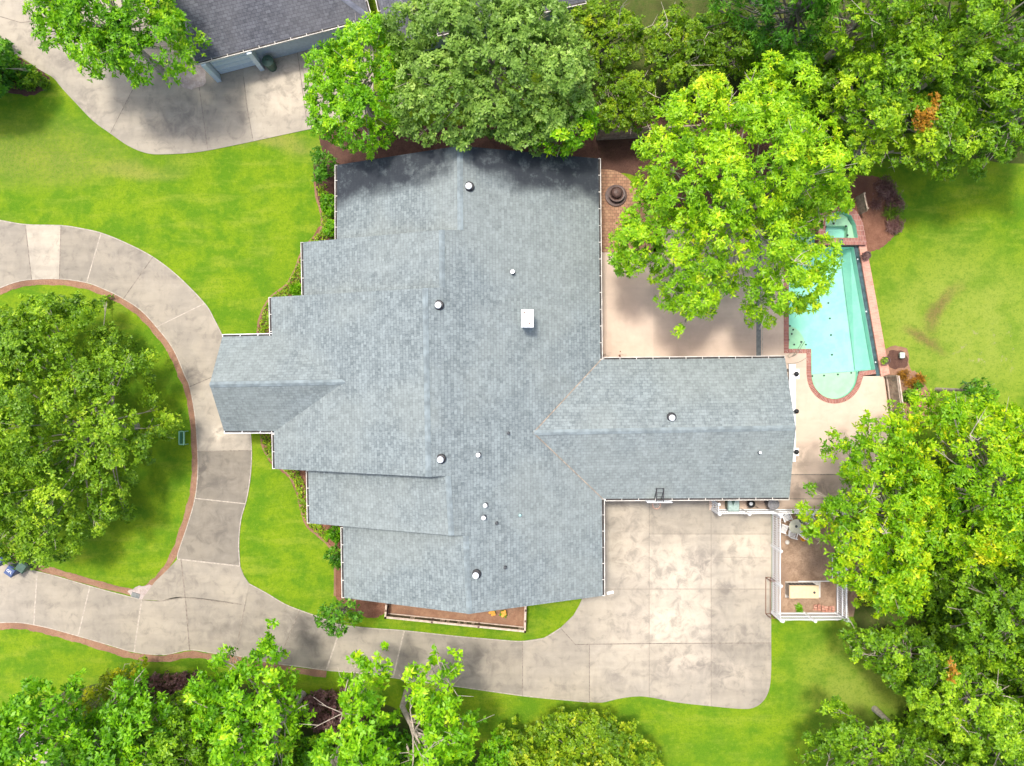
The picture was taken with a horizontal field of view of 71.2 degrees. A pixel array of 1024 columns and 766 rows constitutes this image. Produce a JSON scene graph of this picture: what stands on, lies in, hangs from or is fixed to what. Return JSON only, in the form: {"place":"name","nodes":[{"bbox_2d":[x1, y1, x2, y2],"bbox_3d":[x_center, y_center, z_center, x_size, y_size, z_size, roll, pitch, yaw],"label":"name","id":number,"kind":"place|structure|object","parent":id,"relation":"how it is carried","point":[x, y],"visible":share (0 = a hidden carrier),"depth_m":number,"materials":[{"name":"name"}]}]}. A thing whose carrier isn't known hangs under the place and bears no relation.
{"place":"outdoors","nodes":[
{"label":"outdoors","id":0,"kind":"place"},
{"bbox_2d":[0,0,372,153],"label":"neighbor driveway","id":1,"kind":"structure","parent":0,"point":[240,106],"depth_m":47.97,"materials":[{"name":"concrete"}]},
{"bbox_2d":[22,0,211,89],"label":"shade tree","id":2,"kind":"object","parent":1,"relation":"on","point":[98,38],"visible":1,"depth_m":40.98,"materials":[{"name":"green plant"}]},
{"bbox_2d":[175,64,205,89],"bbox_3d":[-21.524,-20.621,47.950,2.006,0.001,1.807,-18,90,0],"label":"gravel patch","id":3,"kind":"object","parent":1,"relation":"on","point":[191,81],"visible":0.59,"depth_m":47.95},
{"bbox_2d":[262,55,276,71],"bbox_3d":[-16.064,-21.180,47.407,0.760,1.115,0.752,0,90,0],"label":"round bin","id":4,"kind":"object","parent":1,"relation":"on","point":[268,62],"visible":1,"depth_m":46.95,"materials":[{"name":"green plastic"}]},
{"bbox_2d":[17,672,496,765],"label":"forest floor","id":5,"kind":"structure","parent":0,"point":[402,725],"depth_m":47.99,"materials":[{"name":"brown plant"}]},
{"bbox_2d":[0,668,97,765],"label":"slim tree","id":6,"kind":"object","parent":5,"relation":"on","point":[14,714],"visible":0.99,"depth_m":38.31,"materials":[{"name":"green plant"}]},
{"bbox_2d":[50,706,142,765],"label":"thicket","id":7,"kind":"object","parent":5,"relation":"on","point":[62,749],"visible":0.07,"depth_m":45.34,"materials":[{"name":"green plant"}]},
{"bbox_2d":[65,664,192,765],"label":"slim tree","id":8,"kind":"object","parent":5,"relation":"on","point":[124,717],"visible":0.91,"depth_m":39.85,"materials":[{"name":"green plant"}]},
{"bbox_2d":[144,670,202,703],"bbox_3d":[-22.193,20.193,47.117,3.925,1.766,2.254,0,90,0],"label":"plum shrub","id":9,"kind":"object","parent":5,"relation":"on","point":[167,678],"visible":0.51,"depth_m":47.04,"materials":[{"name":"purple plant"}]},
{"bbox_2d":[142,686,216,765],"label":"slim tree","id":10,"kind":"object","parent":5,"relation":"on","point":[194,755],"visible":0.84,"depth_m":40.93,"materials":[{"name":"green plant"}]},
{"bbox_2d":[131,689,303,765],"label":"thicket","id":11,"kind":"object","parent":5,"relation":"on","point":[142,739],"visible":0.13,"depth_m":45.37,"materials":[{"name":"green plant"}]},
{"bbox_2d":[181,618,316,765],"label":"young tree","id":12,"kind":"object","parent":5,"relation":"on","point":[223,740],"visible":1,"depth_m":41.23,"materials":[{"name":"green plant"}]},
{"bbox_2d":[302,686,365,744],"bbox_3d":[-11.718,21.966,46.753,4.423,2.494,3.523,0,90,0],"label":"plum shrub","id":13,"kind":"object","parent":5,"relation":"on","point":[319,708],"visible":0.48,"depth_m":46.85,"materials":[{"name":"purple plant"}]},
{"bbox_2d":[305,640,401,765],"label":"young tree","id":14,"kind":"object","parent":5,"relation":"on","point":[356,750],"visible":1,"depth_m":40.92,"materials":[{"name":"green plant"}]},
{"bbox_2d":[293,717,474,765],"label":"thicket","id":15,"kind":"object","parent":5,"relation":"on","point":[306,759],"visible":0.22,"depth_m":45.83,"materials":[{"name":"green plant"}]},
{"bbox_2d":[0,220,770,708],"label":"driveway","id":16,"kind":"structure","parent":0,"point":[680,612],"depth_m":47.97,"materials":[{"name":"concrete"}]},
{"bbox_2d":[319,125,560,163],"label":"forest floor","id":17,"kind":"structure","parent":0,"point":[400,146],"depth_m":47.99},
{"bbox_2d":[388,604,526,625],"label":"planter soil","id":18,"kind":"structure","parent":0,"point":[514,616],"depth_m":47.97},
{"bbox_2d":[0,0,1023,765],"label":"ground","id":19,"kind":"structure","parent":0,"point":[222,232],"depth_m":48.00,"materials":[{"name":"green plant"}]},
{"bbox_2d":[1,58,49,95],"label":"roadside bed","id":20,"kind":"object","parent":19,"relation":"on","point":[38,89],"visible":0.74,"depth_m":47.99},
{"bbox_2d":[0,35,29,90],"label":"roadside shrub","id":21,"kind":"object","parent":20,"relation":"on","point":[10,64],"visible":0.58,"depth_m":46.89,"materials":[{"name":"green plant"}]},
{"bbox_2d":[0,38,33,98],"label":"shade tree","id":22,"kind":"object","parent":20,"relation":"on","point":[9,55],"visible":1,"depth_m":44.64,"materials":[{"name":"green plant"}]},
{"bbox_2d":[16,64,50,90],"bbox_3d":[-31.698,-20.277,47.228,1.814,1.544,1.706,0,90,0],"label":"roadside shrub","id":23,"kind":"object","parent":20,"relation":"on","point":[34,79],"visible":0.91,"depth_m":47.24,"materials":[{"name":"green plant"}]},
{"bbox_2d":[16,559,35,573],"bbox_3d":[-32.218,12.078,47.415,0.626,1.100,0.725,35,90,0],"label":"wheeled bin","id":24,"kind":"object","parent":19,"relation":"on","point":[22,568],"visible":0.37,"depth_m":46.87,"materials":[{"name":"green plastic"}]},
{"bbox_2d":[3,542,131,594],"bbox_3d":[-30.400,12.546,47.982,11.285,0.001,1.379,22,90,0],"label":"mulch strip","id":25,"kind":"object","parent":19,"relation":"on","point":[77,578],"visible":0.59,"depth_m":47.98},
{"bbox_2d":[4,561,19,577],"bbox_3d":[-32.954,12.345,47.411,0.626,1.108,0.725,35,90,0],"label":"wheeled bin","id":26,"kind":"object","parent":25,"relation":"on","point":[9,572],"visible":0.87,"depth_m":46.87,"materials":[{"name":"blue plastic"}]},
{"bbox_2d":[0,290,184,570],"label":"oak tree","id":27,"kind":"object","parent":19,"relation":"on","point":[27,343],"visible":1,"depth_m":42.24,"materials":[{"name":"green plant"}]},
{"bbox_2d":[0,279,197,585],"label":"brick edging","id":28,"kind":"object","parent":19,"relation":"on","point":[145,319],"visible":1,"depth_m":47.99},
{"bbox_2d":[128,585,151,598],"bbox_3d":[-24.775,14.042,47.978,1.880,0.001,1.021,-24,90,0],"label":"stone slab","id":29,"kind":"object","parent":28,"relation":"on","point":[142,591],"visible":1,"depth_m":47.98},
{"bbox_2d":[72,654,147,716],"bbox_3d":[-25.425,19.499,46.128,4.788,3.744,2.626,-40,90,0],"label":"shrub","id":30,"kind":"object","parent":19,"relation":"on","point":[107,679],"visible":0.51,"depth_m":45.17,"materials":[{"name":"green plant"}]},
{"bbox_2d":[0,623,326,677],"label":"mulch strip","id":31,"kind":"object","parent":19,"relation":"on","point":[137,656],"visible":0.87,"depth_m":47.99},
{"bbox_2d":[259,227,319,332],"bbox_3d":[-13.596,-6.117,47.992,3.938,0.001,9.222,33,90,0],"label":"shrub bed","id":32,"kind":"object","parent":19,"relation":"on","point":[316,232],"visible":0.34,"depth_m":47.99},
{"bbox_2d":[256,178,322,333],"bbox_3d":[-14.595,-8.064,47.970,1.821,0.001,11.634,22,90,0],"label":"brick edging","id":33,"kind":"object","parent":32,"relation":"on","point":[280,289],"visible":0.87,"depth_m":47.97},
{"bbox_2d":[257,184,331,332],"bbox_3d":[-14.194,-8.057,47.829,2.133,0.302,11.064,24,90,0],"label":"ground cover","id":34,"kind":"object","parent":32,"relation":"on","point":[264,316],"visible":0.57,"depth_m":47.85,"materials":[{"name":"green plant"}]},
{"bbox_2d":[287,281,301,295],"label":"fern","id":35,"kind":"object","parent":32,"relation":"on","point":[295,290],"visible":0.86,"depth_m":47.36,"materials":[{"name":"green plant"}]},
{"bbox_2d":[262,433,344,603],"bbox_3d":[-13.069,8.364,47.992,3.121,0.001,13.342,-26,90,0],"label":"shrub bed","id":36,"kind":"object","parent":19,"relation":"on","point":[330,543],"visible":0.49,"depth_m":47.99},
{"bbox_2d":[260,433,328,541],"bbox_3d":[-14.428,6.943,47.825,1.422,0.310,8.501,-31,90,0],"label":"ground cover","id":37,"kind":"object","parent":36,"relation":"on","point":[298,489],"visible":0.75,"depth_m":47.84,"materials":[{"name":"green plant"}]},
{"bbox_2d":[260,433,335,595],"bbox_3d":[-14.066,8.447,47.970,1.335,0.001,12.484,-26,90,0],"label":"brick edging","id":38,"kind":"object","parent":36,"relation":"on","point":[305,523],"visible":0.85,"depth_m":47.97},
{"bbox_2d":[322,543,340,569],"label":"clipped shrub","id":39,"kind":"object","parent":36,"relation":"on","point":[335,562],"visible":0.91,"depth_m":46.62,"materials":[{"name":"green plant"}]},
{"bbox_2d":[324,525,340,542],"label":"clipped shrub","id":40,"kind":"object","parent":36,"relation":"on","point":[333,535],"visible":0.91,"depth_m":46.78,"materials":[{"name":"green plant"}]},
{"bbox_2d":[313,148,341,240],"bbox_3d":[-12.282,-12.314,47.990,2.104,0.001,6.985,0,90,0],"label":"shrub bed","id":41,"kind":"object","parent":19,"relation":"on","point":[330,182],"visible":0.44,"depth_m":47.99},
{"bbox_2d":[309,146,338,183],"bbox_3d":[-12.133,-13.976,46.426,2.026,3.148,2.396,0,90,0],"label":"dark shrub","id":42,"kind":"object","parent":41,"relation":"on","point":[321,171],"visible":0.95,"depth_m":45.80,"materials":[{"name":"green plant"}]},
{"bbox_2d":[319,193,334,217],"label":"clipped shrub","id":43,"kind":"object","parent":41,"relation":"on","point":[329,209],"visible":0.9,"depth_m":46.85,"materials":[{"name":"green plant"}]},
{"bbox_2d":[322,219,334,239],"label":"clipped shrub","id":44,"kind":"object","parent":41,"relation":"on","point":[330,226],"visible":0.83,"depth_m":47.02,"materials":[{"name":"green plant"}]},
{"bbox_2d":[301,10,407,160],"bbox_3d":[-9.067,-17.521,43.101,6.494,9.798,8.520,0,90,0],"label":"shade tree","id":45,"kind":"object","parent":19,"relation":"on","point":[356,97],"visible":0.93,"depth_m":40.56,"materials":[{"name":"green plant"}]},
{"bbox_2d":[340,592,384,617],"bbox_3d":[-9.815,14.864,47.990,3.496,0.001,1.841,0,90,0],"label":"mulch bed","id":46,"kind":"object","parent":19,"relation":"on","point":[370,609],"visible":0.55,"depth_m":47.99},
{"bbox_2d":[313,598,363,637],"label":"tree","id":47,"kind":"object","parent":46,"relation":"on","point":[333,618],"visible":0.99,"depth_m":44.20,"materials":[{"name":"green plant"}]},
{"bbox_2d":[174,0,586,82],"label":"neighbor house","id":48,"kind":"structure","parent":19,"relation":"on","point":[241,34],"depth_m":45.09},
{"bbox_2d":[210,53,254,73],"bbox_3d":[-18.314,-21.089,46.900,2.600,2.200,0.120,-15,90,0],"label":"garage door","id":49,"kind":"structure","parent":48,"relation":"in","point":[240,61],"depth_m":47.00,"materials":[{"name":"paint"}]},
{"bbox_2d":[395,643,494,765],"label":"young tree","id":50,"kind":"object","parent":19,"relation":"on","point":[428,714],"visible":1,"depth_m":40.64,"materials":[{"name":"green plant"}]},
{"bbox_2d":[384,613,525,632],"bbox_3d":[-3.735,15.931,47.538,9.388,0.976,0.140,6,90,0],"label":"garden fence","id":51,"kind":"object","parent":19,"relation":"on","point":[436,621],"visible":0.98,"depth_m":47.47,"materials":[{"name":"white wood"}]},
{"bbox_2d":[381,0,598,157],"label":"shade tree","id":52,"kind":"object","parent":19,"relation":"on","point":[504,20],"visible":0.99,"depth_m":39.28,"materials":[{"name":"green plant"}]},
{"bbox_2d":[475,723,518,765],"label":"green bush","id":53,"kind":"object","parent":19,"relation":"on","point":[489,759],"visible":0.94,"depth_m":44.58,"materials":[{"name":"green plant"}]},
{"bbox_2d":[209,146,798,613],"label":"brick house","id":54,"kind":"structure","parent":19,"relation":"on","point":[435,394],"depth_m":43.39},
{"bbox_2d":[645,488,671,508],"bbox_3d":[9.092,7.221,44.875,1.384,1.234,1.305,-35,90,0],"label":"basketball hoop","id":55,"kind":"object","parent":54,"relation":"attached to","point":[658,501],"visible":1,"depth_m":44.32,"materials":[{"name":"white paint"}]},
{"bbox_2d":[494,706,663,765],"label":"round bush","id":56,"kind":"object","parent":19,"relation":"on","point":[601,747],"visible":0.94,"depth_m":44.69,"materials":[{"name":"green plant"}]},
{"bbox_2d":[558,88,776,221],"bbox_3d":[10.656,-14.685,47.990,14.420,0.001,8.435,-10,90,0],"label":"mulch bed","id":57,"kind":"object","parent":19,"relation":"on","point":[619,155],"visible":0.24,"depth_m":47.99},
{"bbox_2d":[530,97,600,160],"bbox_3d":[3.173,-14.908,44.079,4.506,7.843,2.924,-32,90,0],"label":"shade tree","id":58,"kind":"object","parent":57,"relation":"on","point":[570,139],"visible":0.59,"depth_m":41.36,"materials":[{"name":"green plant"}]},
{"bbox_2d":[592,63,659,134],"bbox_3d":[6.987,-17.462,45.261,4.371,5.478,4.878,0,90,0],"label":"tree","id":59,"kind":"object","parent":57,"relation":"on","point":[633,86],"visible":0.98,"depth_m":43.94,"materials":[{"name":"green plant"}]},
{"bbox_2d":[595,123,701,139],"bbox_3d":[8.939,-16.521,47.072,6.674,1.855,0.175,-3,90,0],"label":"board fence","id":60,"kind":"object","parent":57,"relation":"on","point":[612,135],"visible":0.44,"depth_m":47.05,"materials":[{"name":"brown wood"}]},
{"bbox_2d":[770,513,782,621],"bbox_3d":[17.409,12.000,47.013,0.200,1.975,6.925,0,90,0],"label":"picket fence","id":61,"kind":"object","parent":19,"relation":"on","point":[777,549],"visible":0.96,"depth_m":47.01,"materials":[{"name":"white paint"}]},
{"bbox_2d":[814,205,866,246],"bbox_3d":[22.030,-10.498,48.085,3.224,1.030,2.717,0,90,0],"label":"hot tub","id":62,"kind":"object","parent":19,"relation":"on","point":[846,229],"visible":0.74,"depth_m":47.80,"materials":[{"name":"brick"}]},
{"bbox_2d":[837,173,898,251],"bbox_3d":[24.235,-12.036,47.990,3.498,0.001,5.974,-24,90,0],"label":"island bed","id":63,"kind":"object","parent":19,"relation":"on","point":[878,236],"visible":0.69,"depth_m":47.99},
{"bbox_2d":[855,192,868,214],"bbox_3d":[23.194,-11.880,47.373,0.175,1.255,1.243,-12,90,0],"label":"bench","id":64,"kind":"object","parent":63,"relation":"on","point":[859,204],"visible":0.99,"depth_m":47.28,"materials":[{"name":"brown wood"}]},
{"bbox_2d":[872,175,895,197],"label":"plum plant","id":65,"kind":"object","parent":63,"relation":"on","point":[881,181],"visible":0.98,"depth_m":47.63,"materials":[{"name":"purple plant"}]},
{"bbox_2d":[876,180,903,203],"bbox_3d":[25.218,-12.770,47.586,1.624,0.788,1.672,-27,90,0],"label":"plum plant","id":66,"kind":"object","parent":63,"relation":"on","point":[890,189],"visible":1,"depth_m":47.50,"materials":[{"name":"purple plant"}]},
{"bbox_2d":[881,202,905,220],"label":"grass tuft","id":67,"kind":"object","parent":63,"relation":"on","point":[892,213],"visible":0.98,"depth_m":47.58,"materials":[{"name":"green plant"}]},
{"bbox_2d":[883,194,906,212],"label":"plum plant","id":68,"kind":"object","parent":63,"relation":"on","point":[897,201],"visible":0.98,"depth_m":47.54,"materials":[{"name":"purple plant"}]},
{"bbox_2d":[885,215,905,235],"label":"plum plant","id":69,"kind":"object","parent":63,"relation":"on","point":[894,225],"visible":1,"depth_m":47.55,"materials":[{"name":"purple plant"}]},
{"bbox_2d":[858,245,889,375],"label":"brick walk","id":70,"kind":"structure","parent":19,"relation":"on","point":[874,318],"depth_m":47.88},
{"bbox_2d":[794,694,978,765],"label":"shade tree","id":71,"kind":"object","parent":19,"relation":"on","point":[901,744],"visible":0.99,"depth_m":42.54,"materials":[{"name":"green plant"}]},
{"bbox_2d":[888,350,907,369],"bbox_3d":[25.898,-1.560,47.986,1.398,0.001,1.313,0,90,0],"label":"garden bed","id":72,"kind":"object","parent":19,"relation":"on","point":[896,362],"visible":0.98,"depth_m":47.99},
{"bbox_2d":[884,345,938,425],"bbox_3d":[26.284,0.495,47.990,3.036,0.001,6.042,-27,90,0],"label":"garden bed","id":73,"kind":"object","parent":19,"relation":"on","point":[892,371],"visible":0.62,"depth_m":47.99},
{"bbox_2d":[879,91,981,181],"bbox_3d":[24.359,-14.553,43.491,5.197,9.018,5.204,0,90,0],"label":"shade tree","id":74,"kind":"object","parent":19,"relation":"on","point":[927,114],"visible":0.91,"depth_m":40.25,"materials":[{"name":"green plant"}]},
{"bbox_2d":[934,377,999,402],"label":"tree","id":75,"kind":"object","parent":19,"relation":"on","point":[967,389],"visible":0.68,"depth_m":43.35,"materials":[{"name":"green plant"}]},
{"bbox_2d":[601,169,660,251],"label":"paver terrace","id":76,"kind":"structure","parent":0,"point":[610,215],"depth_m":47.95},
{"bbox_2d":[605,185,626,206],"bbox_3d":[6.979,-12.561,47.595,1.480,0.720,1.480,0,90,0],"label":"tiered garden fountain","id":77,"kind":"object","parent":76,"relation":"on","point":[615,195],"visible":1,"depth_m":47.69,"materials":[{"name":"brown stone"}]},
{"bbox_2d":[602,229,890,509],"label":"patio","id":78,"kind":"structure","parent":0,"point":[636,322],"depth_m":47.95,"materials":[{"name":"concrete"}]},
{"bbox_2d":[605,48,858,338],"bbox_3d":[12.739,-10.702,41.845,14.695,12.310,16.269,0,90,0],"label":"pool tree","id":79,"kind":"object","parent":78,"relation":"on","point":[720,141],"visible":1,"depth_m":38.99,"materials":[{"name":"green plant"}]},
{"bbox_2d":[725,500,738,511],"bbox_3d":[14.560,7.982,47.411,0.778,1.107,0.930,0,90,0],"label":"wheeled bin","id":80,"kind":"object","parent":78,"relation":"on","point":[731,505],"visible":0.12,"depth_m":46.87,"materials":[{"name":"green plastic"}]},
{"bbox_2d":[711,509,780,515],"bbox_3d":[15.367,8.490,47.013,4.069,1.975,0.190,0,90,0],"label":"picket fence","id":81,"kind":"object","parent":78,"relation":"on","point":[750,511],"visible":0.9,"depth_m":46.88,"materials":[{"name":"white paint"}]},
{"bbox_2d":[764,500,778,509],"bbox_3d":[17.223,7.979,47.440,0.760,1.030,0.754,0,90,0],"label":"rubbish barrel","id":82,"kind":"object","parent":78,"relation":"on","point":[772,504],"visible":0.78,"depth_m":47.02,"materials":[{"name":"grey plastic"}]},
{"bbox_2d":[775,509,845,515],"bbox_3d":[19.469,8.490,47.013,4.248,1.975,0.190,0,90,0],"label":"picket fence","id":83,"kind":"object","parent":78,"relation":"on","point":[782,511],"visible":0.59,"depth_m":47.01,"materials":[{"name":"white paint"}]},
{"bbox_2d":[784,229,879,403],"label":"swimming pool","id":84,"kind":"structure","parent":78,"relation":"in","point":[835,333],"depth_m":49.09,"materials":[{"name":"liquid"}]},
{"bbox_2d":[883,375,905,427],"bbox_3d":[25.230,1.224,47.123,0.175,1.755,3.499,-8,90,0],"label":"board fence","id":85,"kind":"object","parent":78,"relation":"on","point":[893,387],"visible":0.58,"depth_m":47.05,"materials":[{"name":"brown wood"}]},
{"bbox_2d":[543,0,1023,173],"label":"forest floor","id":86,"kind":"structure","parent":0,"point":[651,10],"depth_m":47.99,"materials":[{"name":"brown plant"}]},
{"bbox_2d":[566,0,648,79],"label":"tree","id":87,"kind":"object","parent":86,"relation":"on","point":[624,21],"visible":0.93,"depth_m":43.50,"materials":[{"name":"green plant"}]},
{"bbox_2d":[637,0,717,97],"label":"tree","id":88,"kind":"object","parent":86,"relation":"on","point":[678,64],"visible":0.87,"depth_m":43.51,"materials":[{"name":"green plant"}]},
{"bbox_2d":[707,9,758,81],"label":"tree","id":89,"kind":"object","parent":86,"relation":"on","point":[732,51],"visible":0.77,"depth_m":43.30,"materials":[{"name":"green plant"}]},
{"bbox_2d":[699,0,841,91],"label":"shade tree","id":90,"kind":"object","parent":86,"relation":"on","point":[795,11],"visible":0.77,"depth_m":41.52,"materials":[{"name":"green plant"}]},
{"bbox_2d":[674,3,1023,157],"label":"thicket","id":91,"kind":"object","parent":86,"relation":"on","point":[831,63],"visible":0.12,"depth_m":45.25,"materials":[{"name":"green plant"}]},
{"bbox_2d":[810,24,936,182],"bbox_3d":[20.458,-16.373,42.652,5.807,10.695,8.168,35,90,0],"label":"shade tree","id":92,"kind":"object","parent":86,"relation":"on","point":[886,120],"visible":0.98,"depth_m":39.34,"materials":[{"name":"green plant"}]},
{"bbox_2d":[813,0,934,72],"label":"shade tree","id":93,"kind":"object","parent":86,"relation":"on","point":[868,25],"visible":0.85,"depth_m":38.79,"materials":[{"name":"green plant"}]},
{"bbox_2d":[885,0,1023,102],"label":"shade tree","id":94,"kind":"object","parent":86,"relation":"on","point":[988,25],"visible":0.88,"depth_m":38.36,"materials":[{"name":"green plant"}]},
{"bbox_2d":[946,70,1023,181],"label":"shade tree","id":95,"kind":"object","parent":86,"relation":"on","point":[1011,95],"visible":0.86,"depth_m":40.05,"materials":[{"name":"green plant"}]},
{"bbox_2d":[774,510,863,616],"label":"bare dirt","id":96,"kind":"structure","parent":0,"point":[801,560],"depth_m":47.99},
{"bbox_2d":[787,519,802,533],"bbox_3d":[18.806,9.491,47.630,0.960,0.759,0.960,0,90,0],"label":"patio table","id":97,"kind":"object","parent":96,"relation":"on","point":[794,525],"visible":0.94,"depth_m":47.27,"materials":[{"name":"white glass"}]},
{"bbox_2d":[785,581,820,598],"bbox_3d":[19.457,13.840,47.455,2.432,1.090,1.061,0,90,0],"label":"generator","id":98,"kind":"object","parent":96,"relation":"on","point":[801,590],"visible":1,"depth_m":46.96,"materials":[{"name":"metal"}]},
{"bbox_2d":[775,611,848,622],"bbox_3d":[19.612,15.403,47.013,4.391,1.975,0.190,0,90,0],"label":"picket fence","id":99,"kind":"object","parent":96,"relation":"on","point":[808,615],"visible":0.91,"depth_m":47.01,"materials":[{"name":"white paint"}]},
{"bbox_2d":[835,533,850,621],"bbox_3d":[21.779,12.734,47.013,0.200,1.975,5.528,0,90,0],"label":"picket fence","id":100,"kind":"object","parent":96,"relation":"on","point":[842,606],"visible":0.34,"depth_m":47.01,"materials":[{"name":"white paint"}]},
{"bbox_2d":[853,429,1023,765],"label":"forest floor","id":101,"kind":"structure","parent":0,"point":[863,618],"depth_m":47.99,"materials":[{"name":"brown plant"}]},
{"bbox_2d":[792,399,948,625],"bbox_3d":[21.262,7.580,42.844,7.990,10.312,13.370,0,90,0],"label":"shade tree","id":102,"kind":"object","parent":101,"relation":"on","point":[899,509],"visible":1,"depth_m":40.16,"materials":[{"name":"green plant"}]},
{"bbox_2d":[836,611,955,697],"bbox_3d":[22.979,16.202,43.922,6.781,8.156,4.093,37,90,0],"label":"shade tree","id":103,"kind":"object","parent":101,"relation":"on","point":[873,641],"visible":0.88,"depth_m":42.07,"materials":[{"name":"green plant"}]},
{"bbox_2d":[855,616,1023,765],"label":"thicket","id":104,"kind":"object","parent":101,"relation":"on","point":[943,641],"visible":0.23,"depth_m":45.50,"materials":[{"name":"green plant"}]},
{"bbox_2d":[865,455,1023,629],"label":"thicket","id":105,"kind":"object","parent":101,"relation":"on","point":[941,594],"visible":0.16,"depth_m":45.39,"materials":[{"name":"green plant"}]},
{"bbox_2d":[893,388,1023,575],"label":"shade tree","id":106,"kind":"object","parent":101,"relation":"on","point":[1004,452],"visible":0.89,"depth_m":39.68,"materials":[{"name":"green plant"}]},
{"bbox_2d":[895,646,1023,764],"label":"shade tree","id":107,"kind":"object","parent":101,"relation":"on","point":[992,719],"visible":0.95,"depth_m":39.48,"materials":[{"name":"green plant"}]},
{"bbox_2d":[930,562,1023,683],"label":"shade tree","id":108,"kind":"object","parent":101,"relation":"on","point":[1009,613],"visible":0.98,"depth_m":40.11,"materials":[{"name":"green plant"}]},
{"bbox_2d":[962,685,1023,765],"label":"shade tree","id":109,"kind":"object","parent":101,"relation":"on","point":[1020,762],"visible":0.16,"depth_m":41.21,"materials":[{"name":"green plant"}]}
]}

